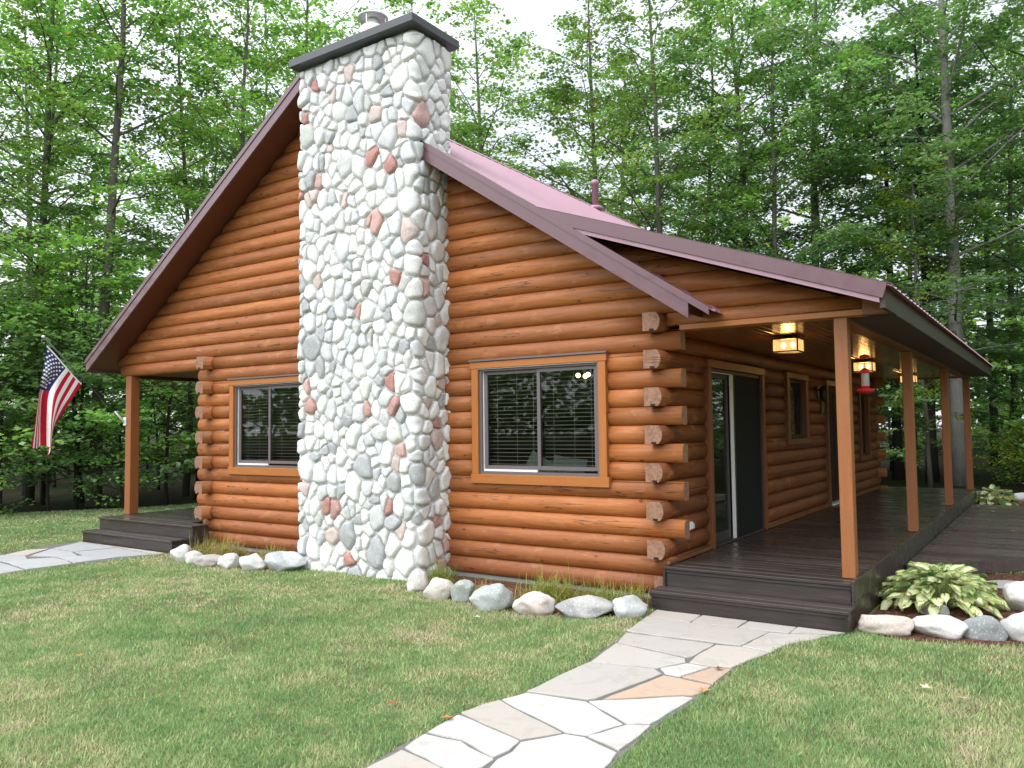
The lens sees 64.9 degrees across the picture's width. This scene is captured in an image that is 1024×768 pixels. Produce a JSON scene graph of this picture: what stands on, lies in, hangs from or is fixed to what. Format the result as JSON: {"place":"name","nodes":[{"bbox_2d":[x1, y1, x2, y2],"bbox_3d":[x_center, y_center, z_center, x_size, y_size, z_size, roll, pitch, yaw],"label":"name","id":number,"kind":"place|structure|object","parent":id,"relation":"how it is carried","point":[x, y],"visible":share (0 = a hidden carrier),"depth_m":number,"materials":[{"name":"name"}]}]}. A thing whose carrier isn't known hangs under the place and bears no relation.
{"place":"outdoors","nodes":[
{"label":"outdoors","id":0,"kind":"place"},
{"bbox_2d":[0,503,1023,767],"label":"lawn","id":1,"kind":"structure","parent":0,"point":[394,674],"depth_m":6.07,"materials":[{"name":"plant"}]},
{"bbox_2d":[0,400,34,513],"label":"young tree","id":2,"kind":"object","parent":1,"relation":"on","point":[4,484],"visible":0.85,"depth_m":18.99,"materials":[{"name":"green plant"}]},
{"bbox_2d":[0,325,125,511],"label":"young tree","id":3,"kind":"object","parent":1,"relation":"on","point":[31,408],"visible":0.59,"depth_m":19.44,"materials":[{"name":"green plant"}]},
{"bbox_2d":[0,541,163,574],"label":"side path","id":4,"kind":"structure","parent":1,"relation":"on","point":[71,553],"depth_m":12.27,"materials":[{"name":"stone"}]},
{"bbox_2d":[212,548,268,568],"bbox_3d":[-3.987,2.553,11.771,2.500,0.001,1.100,-3,-4,34],"label":"garden bed","id":5,"kind":"object","parent":1,"relation":"on","point":[246,555],"visible":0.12,"depth_m":12.26,"materials":[{"name":"brown soil"}]},
{"bbox_2d":[170,544,191,561],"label":"rock","id":6,"kind":"object","parent":5,"relation":"on","point":[177,554],"visible":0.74,"depth_m":11.59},
{"bbox_2d":[188,527,222,554],"bbox_3d":[-4.606,2.360,12.144,0.902,0.456,0.982,-3,-4,39],"label":"grass tuft","id":7,"kind":"object","parent":5,"relation":"on","point":[202,550],"visible":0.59,"depth_m":12.14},
{"bbox_2d":[192,554,221,566],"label":"rock","id":8,"kind":"object","parent":5,"relation":"on","point":[208,560],"visible":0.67,"depth_m":11.18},
{"bbox_2d":[217,553,239,568],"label":"rock","id":9,"kind":"object","parent":5,"relation":"on","point":[229,560],"visible":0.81,"depth_m":10.96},
{"bbox_2d":[205,529,254,556],"bbox_3d":[-4.204,2.325,11.947,1.054,0.495,0.935,-2,-3,17],"label":"grass tuft","id":10,"kind":"object","parent":5,"relation":"on","point":[229,549],"visible":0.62,"depth_m":11.89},
{"bbox_2d":[239,553,265,570],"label":"rock","id":11,"kind":"object","parent":5,"relation":"on","point":[254,561],"visible":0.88,"depth_m":10.76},
{"bbox_2d":[264,551,306,571],"bbox_3d":[-3.036,2.404,10.806,0.545,0.312,0.370,-2,-3,16],"label":"rock","id":12,"kind":"object","parent":1,"relation":"on","point":[282,561],"visible":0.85,"depth_m":10.73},
{"bbox_2d":[405,575,651,616],"bbox_3d":[0.090,2.345,8.900,2.940,0.001,1.260,-3,-4,34],"label":"garden bed","id":13,"kind":"object","parent":1,"relation":"on","point":[507,585],"visible":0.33,"depth_m":9.40,"materials":[{"name":"brown soil"}]},
{"bbox_2d":[406,569,428,591],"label":"rock","id":14,"kind":"object","parent":13,"relation":"on","point":[417,580],"visible":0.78,"depth_m":9.27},
{"bbox_2d":[423,577,453,599],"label":"rock","id":15,"kind":"object","parent":13,"relation":"on","point":[437,588],"visible":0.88,"depth_m":8.83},
{"bbox_2d":[426,550,464,583],"bbox_3d":[-0.845,2.193,9.752,0.791,0.434,0.844,-2,-3,17],"label":"grass tuft","id":16,"kind":"object","parent":13,"relation":"on","point":[441,573],"visible":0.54,"depth_m":9.69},
{"bbox_2d":[451,579,475,602],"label":"rock","id":17,"kind":"object","parent":13,"relation":"on","point":[462,590],"visible":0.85,"depth_m":8.65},
{"bbox_2d":[469,583,512,611],"bbox_3d":[-0.203,2.231,8.370,0.383,0.325,0.377,-2,-4,27],"label":"rock","id":18,"kind":"object","parent":13,"relation":"on","point":[496,596],"visible":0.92,"depth_m":8.24,"materials":[{"name":"stone"}]},
{"bbox_2d":[512,591,555,615],"bbox_3d":[0.220,2.226,8.100,0.440,0.275,0.330,-1,-3,0],"label":"rock","id":19,"kind":"object","parent":13,"relation":"on","point":[534,603],"visible":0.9,"depth_m":8.01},
{"bbox_2d":[509,555,592,604],"bbox_3d":[0.434,2.066,8.588,1.258,0.529,1.024,-2,-3,17],"label":"grass tuft","id":20,"kind":"object","parent":13,"relation":"on","point":[561,594],"visible":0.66,"depth_m":8.55,"materials":[{"name":"plant"}]},
{"bbox_2d":[555,595,613,618],"bbox_3d":[0.733,2.222,8.010,0.640,0.250,0.340,0,-3,-6],"label":"rock","id":21,"kind":"object","parent":13,"relation":"on","point":[587,606],"visible":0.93,"depth_m":7.89,"materials":[{"name":"stone"}]},
{"bbox_2d":[555,570,635,601],"bbox_3d":[0.834,2.105,8.402,1.056,0.422,0.763,-2,-3,17],"label":"grass tuft","id":22,"kind":"object","parent":13,"relation":"on","point":[604,594],"visible":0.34,"depth_m":8.40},
{"bbox_2d":[612,595,647,618],"bbox_3d":[1.170,2.223,7.981,0.400,0.225,0.300,1,-4,-29],"label":"rock","id":23,"kind":"object","parent":13,"relation":"on","point":[630,606],"visible":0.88,"depth_m":7.87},
{"bbox_2d":[612,573,650,604],"bbox_3d":[1.202,2.121,8.378,0.732,0.377,0.638,1,-3,-22],"label":"grass tuft","id":24,"kind":"object","parent":13,"relation":"on","point":[632,591],"visible":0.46,"depth_m":8.42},
{"bbox_2d":[364,610,843,767],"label":"path","id":25,"kind":"structure","parent":1,"relation":"on","point":[603,708],"depth_m":5.42,"materials":[{"name":"stone"}]},
{"bbox_2d":[857,573,1023,645],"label":"garden bed","id":26,"kind":"object","parent":1,"relation":"on","point":[911,611],"visible":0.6,"depth_m":7.86,"materials":[{"name":"brown soil"}]},
{"bbox_2d":[857,614,913,635],"bbox_3d":[3.337,2.157,7.197,0.460,0.212,0.260,-2,-4,28],"label":"rock","id":27,"kind":"object","parent":26,"relation":"on","point":[893,625],"visible":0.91,"depth_m":7.09,"materials":[{"name":"stone"}]},
{"bbox_2d":[912,614,968,639],"bbox_3d":[3.735,2.138,7.063,0.490,0.238,0.300,-2,-4,27],"label":"rock","id":28,"kind":"object","parent":26,"relation":"on","point":[945,626],"visible":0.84,"depth_m":6.96,"materials":[{"name":"stone"}]},
{"bbox_2d":[878,561,1009,619],"bbox_3d":[4.317,2.053,8.172,1.236,0.498,1.312,-3,-4,34],"label":"hosta","id":29,"kind":"object","parent":26,"relation":"on","point":[962,586],"visible":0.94,"depth_m":7.92,"materials":[{"name":"green plant"}]},
{"bbox_2d":[963,615,1007,640],"bbox_3d":[4.067,2.120,6.945,0.360,0.262,0.160,-2,-3,23],"label":"rock","id":30,"kind":"object","parent":26,"relation":"on","point":[986,627],"visible":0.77,"depth_m":6.88,"materials":[{"name":"stone"}]},
{"bbox_2d":[1000,611,1023,640],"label":"rock","id":31,"kind":"object","parent":26,"relation":"on","point":[1013,625],"visible":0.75,"depth_m":6.86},
{"bbox_2d":[1002,581,1023,610],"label":"rock","id":32,"kind":"object","parent":26,"relation":"on","point":[1013,594],"visible":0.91,"depth_m":7.92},
{"bbox_2d":[905,504,1023,573],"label":"deck","id":33,"kind":"structure","parent":1,"relation":"on","point":[983,539],"depth_m":11.44,"materials":[{"name":"wood"}]},
{"bbox_2d":[977,496,1023,505],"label":"garden bed","id":34,"kind":"object","parent":1,"relation":"on","point":[1021,503],"visible":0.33,"depth_m":18.54,"materials":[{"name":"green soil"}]},
{"bbox_2d":[976,484,1019,505],"bbox_3d":[10.628,2.489,17.739,0.940,0.561,1.063,-3,-4,34],"label":"hosta","id":35,"kind":"object","parent":34,"relation":"on","point":[994,497],"visible":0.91,"depth_m":17.62,"materials":[{"name":"green plant"}]},
{"bbox_2d":[0,0,1023,438],"label":"sky","id":36,"kind":"structure","parent":0,"point":[532,15],"materials":[{"name":"white"}]},
{"bbox_2d":[2,428,1023,513],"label":"ground","id":37,"kind":"structure","parent":0,"point":[982,477],"depth_m":26.23,"materials":[{"name":"plant"}]},
{"bbox_2d":[0,361,42,459],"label":"young tree","id":38,"kind":"object","parent":37,"relation":"on","point":[11,370],"visible":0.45,"depth_m":19.89,"materials":[{"name":"green plant"}]},
{"bbox_2d":[0,291,87,477],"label":"young tree","id":39,"kind":"object","parent":37,"relation":"on","point":[17,387],"visible":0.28,"depth_m":20.55,"materials":[{"name":"green plant"}]},
{"bbox_2d":[0,281,120,513],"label":"young tree","id":40,"kind":"object","parent":37,"relation":"on","point":[38,458],"visible":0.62,"depth_m":19.27,"materials":[{"name":"green plant"}]},
{"bbox_2d":[0,0,131,415],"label":"tree","id":41,"kind":"object","parent":37,"relation":"on","point":[15,145],"visible":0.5,"depth_m":20.99,"materials":[{"name":"green plant"}]},
{"bbox_2d":[0,0,143,479],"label":"tree","id":42,"kind":"object","parent":37,"relation":"on","point":[13,131],"visible":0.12,"depth_m":32.76,"materials":[{"name":"green plant"}]},
{"bbox_2d":[0,264,148,504],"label":"young tree","id":43,"kind":"object","parent":37,"relation":"on","point":[42,497],"visible":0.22,"depth_m":21.33,"materials":[{"name":"green plant"}]},
{"bbox_2d":[0,266,153,487],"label":"young tree","id":44,"kind":"object","parent":37,"relation":"on","point":[54,485],"visible":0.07,"depth_m":28.84,"materials":[{"name":"green plant"}]},
{"bbox_2d":[0,0,173,497],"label":"tree","id":45,"kind":"object","parent":37,"relation":"on","point":[49,180],"visible":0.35,"depth_m":23.82,"materials":[{"name":"green plant"}]},
{"bbox_2d":[22,98,151,469],"bbox_3d":[-20.894,-4.864,39.979,7.512,18.936,7.337,0,-3,-12],"label":"tree","id":46,"kind":"object","parent":37,"relation":"on","point":[77,202],"visible":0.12,"depth_m":39.71,"materials":[{"name":"green plant"}]},
{"bbox_2d":[0,223,198,508],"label":"young tree","id":47,"kind":"object","parent":37,"relation":"on","point":[52,257],"visible":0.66,"depth_m":19.83,"materials":[{"name":"green plant"}]},
{"bbox_2d":[0,199,199,503],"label":"young tree","id":48,"kind":"object","parent":37,"relation":"on","point":[44,212],"visible":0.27,"depth_m":21.79,"materials":[{"name":"green plant"}]},
{"bbox_2d":[0,0,220,502],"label":"tree","id":49,"kind":"object","parent":37,"relation":"on","point":[29,491],"visible":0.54,"depth_m":22.25,"materials":[{"name":"green plant"}]},
{"bbox_2d":[62,395,184,508],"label":"young tree","id":50,"kind":"object","parent":37,"relation":"on","point":[121,464],"visible":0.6,"depth_m":19.93,"materials":[{"name":"green plant"}]},
{"bbox_2d":[60,373,198,489],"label":"young tree","id":51,"kind":"object","parent":37,"relation":"on","point":[156,434],"visible":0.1,"depth_m":26.50,"materials":[{"name":"green plant"}]},
{"bbox_2d":[0,0,260,506],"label":"tree","id":52,"kind":"object","parent":37,"relation":"on","point":[114,162],"visible":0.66,"depth_m":21.57,"materials":[{"name":"green plant"}]},
{"bbox_2d":[73,332,204,504],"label":"young tree","id":53,"kind":"object","parent":37,"relation":"on","point":[168,468],"visible":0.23,"depth_m":21.02,"materials":[{"name":"green plant"}]},
{"bbox_2d":[52,0,271,495],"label":"tree","id":54,"kind":"object","parent":37,"relation":"on","point":[184,172],"visible":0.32,"depth_m":23.92,"materials":[{"name":"green plant"}]},
{"bbox_2d":[89,95,247,480],"bbox_3d":[-10.519,-2.996,27.502,6.924,13.523,5.100,1,-4,-31],"label":"tree","id":55,"kind":"object","parent":37,"relation":"on","point":[192,169],"visible":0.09,"depth_m":27.11,"materials":[{"name":"green plant"}]},
{"bbox_2d":[78,55,260,473],"bbox_3d":[-14.398,-5.545,36.328,10.071,19.744,10.096,0,-3,-20],"label":"tree","id":56,"kind":"object","parent":37,"relation":"on","point":[178,222],"visible":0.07,"depth_m":35.80,"materials":[{"name":"green plant"}]},
{"bbox_2d":[50,182,289,499],"bbox_3d":[-9.059,-1.070,22.378,6.145,9.083,6.136,-1,-3,8],"label":"young tree","id":57,"kind":"object","parent":37,"relation":"on","point":[121,300],"visible":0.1,"depth_m":21.51,"materials":[{"name":"green plant"}]},
{"bbox_2d":[149,383,275,458],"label":"young tree","id":58,"kind":"object","parent":37,"relation":"on","point":[175,440],"visible":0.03,"depth_m":20.99,"materials":[{"name":"green plant"}]},
{"bbox_2d":[91,0,335,400],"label":"tree","id":59,"kind":"object","parent":37,"relation":"on","point":[198,138],"visible":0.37,"depth_m":22.80,"materials":[{"name":"green plant"}]},
{"bbox_2d":[160,0,314,394],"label":"tree","id":60,"kind":"object","parent":37,"relation":"on","point":[299,16],"visible":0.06,"depth_m":29.42,"materials":[{"name":"green plant"}]},
{"bbox_2d":[126,0,399,193],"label":"tree","id":61,"kind":"object","parent":37,"relation":"on","point":[334,31],"visible":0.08,"depth_m":24.82,"materials":[{"name":"green plant"}]},
{"bbox_2d":[348,0,498,157],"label":"tree","id":62,"kind":"object","parent":37,"relation":"on","point":[428,4],"visible":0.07,"depth_m":28.53,"materials":[{"name":"green plant"}]},
{"bbox_2d":[449,75,522,164],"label":"tree","id":63,"kind":"object","parent":37,"relation":"on","point":[464,79],"visible":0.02,"depth_m":40.02,"materials":[{"name":"green plant"}]},
{"bbox_2d":[435,0,582,178],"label":"tree","id":64,"kind":"object","parent":37,"relation":"on","point":[516,43],"visible":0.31,"depth_m":27.64,"materials":[{"name":"green plant"}]},
{"bbox_2d":[0,156,1023,459],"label":"distant woods","id":65,"kind":"object","parent":37,"relation":"on","point":[784,218],"visible":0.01,"depth_m":50.26,"materials":[{"name":"plant"}]},
{"bbox_2d":[81,10,993,634],"bbox_3d":[1.347,-0.911,16.091,13.420,7.985,13.292,-3,-4,34],"label":"log cabin","id":66,"kind":"object","parent":37,"relation":"on","point":[383,304],"visible":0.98,"depth_m":10.35,"materials":[{"name":"wood"}]},
{"bbox_2d":[31,335,126,455],"bbox_3d":[-7.506,0.217,14.015,0.252,2.036,1.615,-3,-4,34],"label":"flag on pole","id":67,"kind":"object","parent":66,"relation":"attached to","point":[60,384],"visible":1,"depth_m":13.58,"materials":[{"name":"multicoloured fabric"}]},
{"bbox_2d":[227,374,302,476],"bbox_3d":[-3.653,0.639,12.394,2.040,1.522,0.225,-3,-4,34],"label":"window","id":68,"kind":"structure","parent":66,"relation":"in","point":[239,466],"depth_m":12.56,"materials":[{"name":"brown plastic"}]},
{"bbox_2d":[468,351,611,487],"bbox_3d":[0.324,0.436,9.687,1.950,1.542,0.225,-3,-4,34],"label":"window","id":69,"kind":"structure","parent":66,"relation":"in","point":[482,472],"depth_m":9.66,"materials":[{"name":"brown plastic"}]},
{"bbox_2d":[703,359,768,548],"bbox_3d":[2.931,0.874,10.568,0.160,2.268,2.240,-3,-4,34],"label":"sliding door","id":70,"kind":"structure","parent":66,"relation":"in","point":[746,383],"depth_m":10.65,"materials":[{"name":"brown metal"}]},
{"bbox_2d":[771,335,804,353],"bbox_3d":[3.199,-0.458,9.333,0.300,0.189,0.300,-3,-4,34],"label":"porch lantern","id":71,"kind":"object","parent":66,"relation":"hanging from","point":[785,339],"visible":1,"depth_m":9.28,"materials":[{"name":"glass"}]},
{"bbox_2d":[782,372,810,444],"bbox_3d":[4.541,0.400,12.969,0.160,1.125,1.280,-3,-4,34],"label":"window","id":72,"kind":"structure","parent":66,"relation":"in","point":[803,436],"depth_m":13.30,"materials":[{"name":"brown wood"}]},
{"bbox_2d":[822,380,839,505],"bbox_3d":[5.999,1.085,15.043,0.180,2.268,1.320,-3,-4,34],"label":"entry door","id":73,"kind":"structure","parent":66,"relation":"in","point":[831,445],"depth_m":14.90,"materials":[{"name":"wood"}]},
{"bbox_2d":[855,392,871,460],"bbox_3d":[7.508,0.877,17.294,0.160,1.500,1.060,-3,-4,34],"label":"window","id":74,"kind":"structure","parent":66,"relation":"in","point":[863,403],"depth_m":17.59,"materials":[{"name":"brown metal"}]},
{"bbox_2d":[856,347,874,392],"bbox_3d":[3.979,-0.221,9.092,0.196,0.650,0.196,-3,-4,34],"label":"hummingbird feeder","id":75,"kind":"object","parent":66,"relation":"hanging from","point":[865,386],"visible":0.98,"depth_m":9.05,"materials":[{"name":"red plastic"}]},
{"bbox_3d":[0.603,1.640,10.401,2.300,0.880,0.900,-3,-4,34],"label":"sofa","id":76,"kind":"object","parent":66,"relation":"in","visible":0},
{"bbox_2d":[552,455,587,472],"bbox_3d":[0.676,1.135,9.975,0.480,0.480,0.180,5,-16,34],"label":"cushion","id":77,"kind":"object","parent":76,"relation":"on","point":[560,460],"visible":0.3,"depth_m":9.94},
{"bbox_2d":[483,0,721,229],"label":"tree","id":78,"kind":"object","parent":37,"relation":"on","point":[560,98],"visible":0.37,"depth_m":28.57,"materials":[{"name":"green plant"}]},
{"bbox_2d":[551,35,716,243],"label":"tree","id":79,"kind":"object","parent":37,"relation":"on","point":[569,163],"visible":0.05,"depth_m":36.45,"materials":[{"name":"green plant"}]},
{"bbox_2d":[588,121,699,238],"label":"tree","id":80,"kind":"object","parent":37,"relation":"on","point":[649,172],"visible":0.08,"depth_m":33.12,"materials":[{"name":"green plant"}]},
{"bbox_2d":[540,0,785,243],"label":"tree","id":81,"kind":"object","parent":37,"relation":"on","point":[700,204],"visible":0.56,"depth_m":26.68,"materials":[{"name":"green plant"}]},
{"bbox_2d":[601,0,824,264],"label":"tree","id":82,"kind":"object","parent":37,"relation":"on","point":[729,179],"visible":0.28,"depth_m":28.93,"materials":[{"name":"green plant"}]},
{"bbox_2d":[667,125,767,248],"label":"tree","id":83,"kind":"object","parent":37,"relation":"on","point":[725,146],"visible":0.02,"depth_m":37.83,"materials":[{"name":"green plant"}]},
{"bbox_2d":[696,123,810,255],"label":"tree","id":84,"kind":"object","parent":37,"relation":"on","point":[757,174],"visible":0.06,"depth_m":31.28,"materials":[{"name":"green plant"}]},
{"bbox_2d":[616,0,899,269],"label":"tree","id":85,"kind":"object","parent":37,"relation":"on","point":[802,257],"visible":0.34,"depth_m":26.80,"materials":[{"name":"green plant"}]},
{"bbox_2d":[652,0,904,276],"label":"tree","id":86,"kind":"object","parent":37,"relation":"on","point":[772,144],"visible":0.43,"depth_m":26.05,"materials":[{"name":"green plant"}]},
{"bbox_2d":[670,0,976,287],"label":"tree","id":87,"kind":"object","parent":37,"relation":"on","point":[824,4],"visible":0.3,"depth_m":26.54,"materials":[{"name":"green plant"}]},
{"bbox_2d":[729,99,939,394],"bbox_3d":[12.208,-3.926,31.047,7.832,15.296,5.768,-1,-3,-2],"label":"tree","id":88,"kind":"object","parent":37,"relation":"on","point":[820,211],"visible":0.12,"depth_m":30.86,"materials":[{"name":"green plant"}]},
{"bbox_2d":[747,0,1023,485],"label":"tree","id":89,"kind":"object","parent":37,"relation":"on","point":[906,15],"visible":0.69,"depth_m":24.12,"materials":[{"name":"green plant"}]},
{"bbox_2d":[791,46,1016,479],"bbox_3d":[12.989,-3.893,27.280,6.764,14.670,5.812,-2,-3,15],"label":"tree","id":90,"kind":"object","parent":37,"relation":"on","point":[898,470],"visible":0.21,"depth_m":26.88,"materials":[{"name":"green plant"}]},
{"bbox_2d":[786,14,1023,482],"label":"tree","id":91,"kind":"object","parent":37,"relation":"on","point":[930,405],"visible":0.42,"depth_m":25.70,"materials":[{"name":"green plant"}]},
{"bbox_2d":[870,381,942,467],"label":"young tree","id":92,"kind":"object","parent":37,"relation":"on","point":[892,451],"visible":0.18,"depth_m":23.50,"materials":[{"name":"green plant"}]},
{"bbox_2d":[798,40,1021,469],"bbox_3d":[16.644,-5.471,33.034,9.435,18.453,9.412,-2,-4,27],"label":"tree","id":93,"kind":"object","parent":37,"relation":"on","point":[934,253],"visible":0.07,"depth_m":33.34,"materials":[{"name":"green plant"}]},
{"bbox_2d":[848,131,1006,487],"bbox_3d":[11.913,-2.170,23.833,4.084,10.830,5.545,-1,-3,-2],"label":"tree","id":94,"kind":"object","parent":37,"relation":"on","point":[927,440],"visible":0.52,"depth_m":23.66,"materials":[{"name":"green plant"}]},
{"bbox_2d":[849,84,1023,402],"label":"tree","id":95,"kind":"object","parent":37,"relation":"on","point":[966,247],"visible":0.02,"depth_m":41.70,"materials":[{"name":"green plant"}]},
{"bbox_2d":[879,318,994,455],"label":"young tree","id":96,"kind":"object","parent":37,"relation":"on","point":[918,424],"visible":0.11,"depth_m":28.28,"materials":[{"name":"green plant"}]},
{"bbox_2d":[880,0,1023,397],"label":"tree","id":97,"kind":"object","parent":37,"relation":"on","point":[1017,257],"visible":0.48,"depth_m":24.98,"materials":[{"name":"green plant"}]},
{"bbox_2d":[889,80,1023,467],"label":"tree","id":98,"kind":"object","parent":37,"relation":"on","point":[991,408],"visible":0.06,"depth_m":33.55,"materials":[{"name":"green plant"}]},
{"bbox_2d":[899,1,1023,475],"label":"tree","id":99,"kind":"object","parent":37,"relation":"on","point":[1020,246],"visible":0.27,"depth_m":28.31,"materials":[{"name":"green plant"}]},
{"bbox_2d":[920,20,1023,384],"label":"tree","id":100,"kind":"object","parent":37,"relation":"on","point":[992,244],"visible":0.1,"depth_m":34.04,"materials":[{"name":"green plant"}]},
{"bbox_2d":[938,321,1023,479],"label":"young tree","id":101,"kind":"object","parent":37,"relation":"on","point":[1002,338],"visible":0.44,"depth_m":26.38,"materials":[{"name":"green plant"}]},
{"bbox_2d":[940,256,1023,475],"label":"young tree","id":102,"kind":"object","parent":37,"relation":"on","point":[1014,312],"visible":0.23,"depth_m":28.20,"materials":[{"name":"green plant"}]},
{"bbox_2d":[971,310,1023,444],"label":"young tree","id":103,"kind":"object","parent":37,"relation":"on","point":[977,403],"visible":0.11,"depth_m":35.78,"materials":[{"name":"green plant"}]},
{"bbox_2d":[973,420,1023,486],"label":"shrub","id":104,"kind":"object","parent":37,"relation":"on","point":[1006,450],"visible":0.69,"depth_m":23.61,"materials":[{"name":"green plant"}]},
{"bbox_2d":[981,382,1023,478],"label":"young tree","id":105,"kind":"object","parent":37,"relation":"on","point":[1019,407],"visible":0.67,"depth_m":24.45,"materials":[{"name":"green plant"}]},
{"bbox_2d":[986,315,1023,461],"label":"young tree","id":106,"kind":"object","parent":37,"relation":"on","point":[1016,422],"visible":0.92,"depth_m":20.73,"materials":[{"name":"green plant"}]},
{"bbox_2d":[990,421,1023,483],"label":"shrub","id":107,"kind":"object","parent":37,"relation":"on","point":[1018,456],"visible":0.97,"depth_m":21.70,"materials":[{"name":"green plant"}]},
{"bbox_2d":[992,0,1023,207],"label":"tree","id":108,"kind":"object","parent":37,"relation":"on","point":[1011,179],"visible":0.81,"depth_m":24.46,"materials":[{"name":"green plant"}]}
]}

